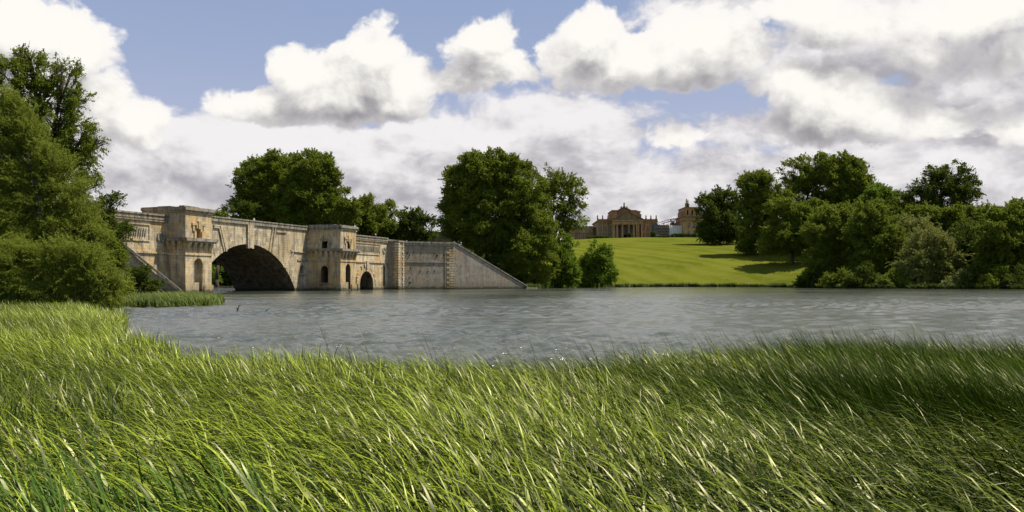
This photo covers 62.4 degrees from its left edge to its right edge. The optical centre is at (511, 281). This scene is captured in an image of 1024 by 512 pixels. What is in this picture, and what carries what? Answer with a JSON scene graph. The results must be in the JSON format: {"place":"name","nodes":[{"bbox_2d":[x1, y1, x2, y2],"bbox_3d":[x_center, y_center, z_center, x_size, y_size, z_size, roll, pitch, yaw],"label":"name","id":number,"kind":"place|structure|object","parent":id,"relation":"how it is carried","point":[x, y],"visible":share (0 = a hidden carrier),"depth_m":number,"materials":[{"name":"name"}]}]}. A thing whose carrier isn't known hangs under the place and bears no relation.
{"place":"outdoors","nodes":[
{"label":"outdoors","id":0,"kind":"place"},
{"bbox_2d":[0,213,1005,307],"bbox_3d":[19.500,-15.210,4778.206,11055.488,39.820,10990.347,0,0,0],"label":"ground","id":1,"kind":"structure","parent":0,"point":[463,246],"depth_m":119.21,"materials":[{"name":"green plant"}]},
{"bbox_2d":[0,42,110,203],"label":"tree","id":2,"kind":"object","parent":1,"relation":"on","point":[39,86],"visible":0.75,"depth_m":89.71,"materials":[{"name":"green plant"}]},
{"bbox_2d":[0,80,125,305],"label":"tree","id":3,"kind":"object","parent":1,"relation":"on","point":[39,165],"visible":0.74,"depth_m":65.33,"materials":[{"name":"green plant"}]},
{"bbox_2d":[0,226,137,310],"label":"bush","id":4,"kind":"object","parent":1,"relation":"on","point":[23,280],"visible":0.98,"depth_m":59.30,"materials":[{"name":"green plant"}]},
{"bbox_2d":[0,299,179,356],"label":"sedge","id":5,"kind":"object","parent":1,"relation":"on","point":[51,321],"visible":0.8,"depth_m":26.63,"materials":[{"name":"green plant"}]},
{"bbox_2d":[4,289,224,306],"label":"sedge","id":6,"kind":"object","parent":1,"relation":"on","point":[176,298],"visible":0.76,"depth_m":74.31,"materials":[{"name":"green plant"}]},
{"bbox_2d":[89,190,139,254],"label":"tree","id":7,"kind":"object","parent":1,"relation":"on","point":[109,204],"visible":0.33,"depth_m":97.90,"materials":[{"name":"green plant"}]},
{"bbox_2d":[102,226,135,296],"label":"bush","id":8,"kind":"object","parent":1,"relation":"on","point":[119,254],"visible":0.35,"depth_m":77.61,"materials":[{"name":"green plant"}]},
{"bbox_2d":[128,263,169,293],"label":"bush","id":9,"kind":"object","parent":1,"relation":"on","point":[141,275],"visible":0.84,"depth_m":129.72,"materials":[{"name":"green plant"}]},
{"bbox_2d":[0,418,327,511],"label":"iris leaves","id":10,"kind":"object","parent":1,"relation":"on","point":[54,495],"visible":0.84,"depth_m":5.32,"materials":[{"name":"green plant"}]},
{"bbox_2d":[212,264,224,283],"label":"bush","id":11,"kind":"object","parent":1,"relation":"on","point":[213,274],"visible":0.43,"depth_m":370.45,"materials":[{"name":"green plant"}]},
{"bbox_2d":[212,209,229,286],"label":"tree","id":12,"kind":"object","parent":1,"relation":"on","point":[221,213],"visible":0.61,"depth_m":329.10,"materials":[{"name":"green plant"}]},
{"bbox_2d":[212,259,232,285],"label":"tree","id":13,"kind":"object","parent":1,"relation":"on","point":[225,279],"visible":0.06,"depth_m":397.90,"materials":[{"name":"green plant"}]},
{"bbox_2d":[218,199,262,218],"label":"tree","id":14,"kind":"object","parent":1,"relation":"on","point":[244,209],"visible":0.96,"depth_m":283.65,"materials":[{"name":"green plant"}]},
{"bbox_2d":[225,147,303,222],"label":"tree","id":15,"kind":"object","parent":1,"relation":"on","point":[260,178],"visible":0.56,"depth_m":296.53,"materials":[{"name":"green plant"}]},
{"bbox_2d":[54,204,537,293],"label":"stone bridge","id":16,"kind":"structure","parent":1,"relation":"on","point":[180,248],"depth_m":196.80,"materials":[{"name":"stone"}]},
{"bbox_2d":[268,147,351,224],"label":"tree","id":17,"kind":"object","parent":1,"relation":"on","point":[312,192],"visible":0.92,"depth_m":288.76,"materials":[{"name":"green plant"}]},
{"bbox_2d":[327,195,365,230],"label":"tree","id":18,"kind":"object","parent":1,"relation":"on","point":[346,210],"visible":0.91,"depth_m":284.11,"materials":[{"name":"green plant"}]},
{"bbox_2d":[355,192,398,238],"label":"tree","id":19,"kind":"object","parent":1,"relation":"on","point":[377,221],"visible":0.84,"depth_m":296.79,"materials":[{"name":"green plant"}]},
{"bbox_2d":[384,198,404,239],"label":"tree","id":20,"kind":"object","parent":1,"relation":"on","point":[390,203],"visible":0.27,"depth_m":308.79,"materials":[{"name":"green plant"}]},
{"bbox_2d":[385,205,440,241],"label":"tree","id":21,"kind":"object","parent":1,"relation":"on","point":[415,220],"visible":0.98,"depth_m":300.78,"materials":[{"name":"green plant"}]},
{"bbox_2d":[417,232,451,241],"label":"tree","id":22,"kind":"object","parent":1,"relation":"on","point":[440,240],"visible":0.05,"depth_m":345.00,"materials":[{"name":"plant"}]},
{"bbox_2d":[433,145,553,258],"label":"tree","id":23,"kind":"object","parent":1,"relation":"on","point":[479,188],"visible":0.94,"depth_m":267.91,"materials":[{"name":"green plant"}]},
{"bbox_2d":[482,250,518,279],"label":"bush","id":24,"kind":"object","parent":1,"relation":"on","point":[493,258],"visible":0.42,"depth_m":266.55,"materials":[{"name":"green plant"}]},
{"bbox_2d":[0,337,1017,511],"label":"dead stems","id":25,"kind":"object","parent":1,"relation":"on","point":[482,417],"visible":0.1,"depth_m":8.83,"materials":[{"name":"plant"}]},
{"bbox_2d":[0,389,1023,511],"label":"sedge","id":26,"kind":"object","parent":1,"relation":"on","point":[496,476],"visible":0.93,"depth_m":6.47,"materials":[{"name":"green plant"}]},
{"bbox_2d":[0,327,1023,461],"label":"sedge","id":27,"kind":"object","parent":1,"relation":"on","point":[304,385],"visible":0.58,"depth_m":11.30,"materials":[{"name":"green plant"}]},
{"bbox_2d":[497,215,564,287],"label":"tree","id":28,"kind":"object","parent":1,"relation":"on","point":[526,258],"visible":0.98,"depth_m":262.53,"materials":[{"name":"green plant"}]},
{"bbox_2d":[307,316,1023,379],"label":"bulrushes","id":29,"kind":"object","parent":1,"relation":"on","point":[684,349],"visible":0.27,"depth_m":16.56,"materials":[{"name":"green plant"}]},
{"bbox_2d":[497,326,1023,509],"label":"bulrushes","id":30,"kind":"object","parent":1,"relation":"on","point":[926,376],"visible":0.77,"depth_m":10.98,"materials":[{"name":"green plant"}]},
{"bbox_2d":[527,281,1023,288],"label":"shore weeds","id":31,"kind":"object","parent":1,"relation":"on","point":[920,286],"visible":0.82,"depth_m":255.50,"materials":[{"name":"green plant"}]},
{"bbox_2d":[791,266,807,287],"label":"bush","id":32,"kind":"object","parent":1,"relation":"on","point":[799,282],"visible":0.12,"depth_m":291.10,"materials":[{"name":"green plant"}]},
{"bbox_2d":[795,200,859,283],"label":"tree","id":33,"kind":"object","parent":1,"relation":"on","point":[830,253],"visible":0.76,"depth_m":283.97,"materials":[{"name":"green plant"}]},
{"bbox_2d":[815,267,855,287],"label":"bush","id":34,"kind":"object","parent":1,"relation":"on","point":[829,281],"visible":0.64,"depth_m":266.87,"materials":[{"name":"green plant"}]},
{"bbox_2d":[811,149,876,208],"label":"tree","id":35,"kind":"object","parent":1,"relation":"on","point":[849,177],"visible":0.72,"depth_m":374.63,"materials":[{"name":"green plant"}]},
{"bbox_2d":[841,260,882,287],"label":"bush","id":36,"kind":"object","parent":1,"relation":"on","point":[867,271],"visible":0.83,"depth_m":260.32,"materials":[{"name":"green plant"}]},
{"bbox_2d":[837,197,911,278],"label":"tree","id":37,"kind":"object","parent":1,"relation":"on","point":[873,233],"visible":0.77,"depth_m":271.75,"materials":[{"name":"green plant"}]},
{"bbox_2d":[853,180,904,211],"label":"tree","id":38,"kind":"object","parent":1,"relation":"on","point":[878,189],"visible":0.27,"depth_m":350.18,"materials":[{"name":"green plant"}]},
{"bbox_2d":[874,267,917,287],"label":"bush","id":39,"kind":"object","parent":1,"relation":"on","point":[893,275],"visible":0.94,"depth_m":256.83,"materials":[{"name":"green plant"}]},
{"bbox_2d":[883,196,918,274],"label":"tree","id":40,"kind":"object","parent":1,"relation":"on","point":[895,207],"visible":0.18,"depth_m":342.28,"materials":[{"name":"green plant"}]},
{"bbox_2d":[895,211,937,243],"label":"tree","id":41,"kind":"object","parent":1,"relation":"on","point":[909,223],"visible":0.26,"depth_m":308.33,"materials":[{"name":"green plant"}]},
{"bbox_2d":[884,222,972,285],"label":"bush","id":42,"kind":"object","parent":1,"relation":"on","point":[934,255],"visible":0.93,"depth_m":258.81,"materials":[{"name":"green plant"}]},
{"bbox_2d":[898,158,986,208],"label":"tree","id":43,"kind":"object","parent":1,"relation":"on","point":[955,188],"visible":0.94,"depth_m":332.31,"materials":[{"name":"green plant"}]},
{"bbox_2d":[900,199,992,245],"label":"tree","id":44,"kind":"object","parent":1,"relation":"on","point":[947,217],"visible":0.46,"depth_m":320.30,"materials":[{"name":"green plant"}]},
{"bbox_2d":[939,267,975,285],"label":"bush","id":45,"kind":"object","parent":1,"relation":"on","point":[955,278],"visible":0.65,"depth_m":248.38,"materials":[{"name":"green plant"}]},
{"bbox_2d":[943,216,984,273],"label":"tree","id":46,"kind":"object","parent":1,"relation":"on","point":[963,239],"visible":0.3,"depth_m":263.22,"materials":[{"name":"green plant"}]},
{"bbox_2d":[960,261,991,285],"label":"bush","id":47,"kind":"object","parent":1,"relation":"on","point":[975,276],"visible":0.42,"depth_m":246.74,"materials":[{"name":"green plant"}]},
{"bbox_2d":[966,196,1023,277],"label":"tree","id":48,"kind":"object","parent":1,"relation":"on","point":[998,238],"visible":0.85,"depth_m":247.24,"materials":[{"name":"green plant"}]},
{"bbox_2d":[977,264,1015,288],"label":"bush","id":49,"kind":"object","parent":1,"relation":"on","point":[992,280],"visible":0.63,"depth_m":241.74,"materials":[{"name":"green plant"}]},
{"bbox_2d":[998,262,1023,288],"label":"bush","id":50,"kind":"object","parent":1,"relation":"on","point":[1007,279],"visible":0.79,"depth_m":239.34,"materials":[{"name":"green plant"}]},
{"bbox_2d":[0,0,1023,244],"label":"sky","id":51,"kind":"structure","parent":0,"point":[655,104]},
{"bbox_2d":[103,286,1023,373],"bbox_3d":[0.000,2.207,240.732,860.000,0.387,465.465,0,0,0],"label":"water","id":52,"kind":"structure","parent":0,"point":[489,321],"depth_m":47.81,"materials":[{"name":"grey liquid"}]},
{"bbox_2d":[543,237,809,287],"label":"lawn","id":53,"kind":"structure","parent":0,"point":[657,260],"depth_m":371.22,"materials":[{"name":"green plant"}]},
{"bbox_2d":[535,162,591,241],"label":"tree","id":54,"kind":"object","parent":53,"relation":"on","point":[557,183],"visible":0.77,"depth_m":283.20,"materials":[{"name":"green plant"}]},
{"bbox_2d":[547,231,582,287],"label":"bush","id":55,"kind":"object","parent":53,"relation":"on","point":[569,273],"visible":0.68,"depth_m":273.75,"materials":[{"name":"green plant"}]},
{"bbox_2d":[577,239,622,287],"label":"bush","id":56,"kind":"object","parent":53,"relation":"on","point":[597,265],"visible":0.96,"depth_m":298.23,"materials":[{"name":"green plant"}]},
{"bbox_2d":[592,235,612,238],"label":"hedge","id":57,"kind":"object","parent":53,"relation":"on","point":[596,236],"visible":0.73,"depth_m":560.19,"materials":[{"name":"green plant"}]},
{"bbox_2d":[568,198,702,239],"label":"palace","id":58,"kind":"structure","parent":53,"relation":"on","point":[622,222],"depth_m":601.55,"materials":[{"name":"stone"}]},
{"bbox_2d":[658,217,676,224],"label":"temporary roof","id":59,"kind":"structure","parent":58,"relation":"on","point":[672,220],"depth_m":613.87,"materials":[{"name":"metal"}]},
{"bbox_2d":[650,231,655,236],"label":"bush","id":60,"kind":"object","parent":53,"relation":"on","point":[653,233],"visible":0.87,"depth_m":560.55,"materials":[{"name":"green plant"}]},
{"bbox_2d":[653,223,669,235],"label":"scaffold","id":61,"kind":"object","parent":53,"relation":"on","point":[656,227],"visible":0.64,"depth_m":600.94,"materials":[{"name":"metal"}]},
{"bbox_2d":[668,226,681,234],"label":"sheeted scaffold","id":62,"kind":"object","parent":53,"relation":"on","point":[675,229],"visible":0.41,"depth_m":600.00,"materials":[{"name":"metal"}]},
{"bbox_2d":[670,233,696,236],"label":"hedge","id":63,"kind":"object","parent":53,"relation":"on","point":[682,235],"visible":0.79,"depth_m":560.21,"materials":[{"name":"green plant"}]},
{"bbox_2d":[526,283,856,287],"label":"bank grass","id":64,"kind":"structure","parent":53,"relation":"on","point":[684,284],"depth_m":327.51,"materials":[{"name":"green plant"}]},
{"bbox_2d":[692,184,744,244],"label":"tree","id":65,"kind":"object","parent":53,"relation":"on","point":[715,226],"visible":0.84,"depth_m":451.58,"materials":[{"name":"green plant"}]},
{"bbox_2d":[731,167,783,254],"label":"tree","id":66,"kind":"object","parent":53,"relation":"on","point":[757,188],"visible":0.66,"depth_m":392.66,"materials":[{"name":"green plant"}]},
{"bbox_2d":[754,187,828,264],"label":"tree","id":67,"kind":"object","parent":53,"relation":"on","point":[784,239],"visible":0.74,"depth_m":357.36,"materials":[{"name":"green plant"}]},
{"bbox_2d":[773,150,838,202],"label":"tree","id":68,"kind":"object","parent":53,"relation":"on","point":[801,182],"visible":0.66,"depth_m":383.34,"materials":[{"name":"green plant"}]}
]}

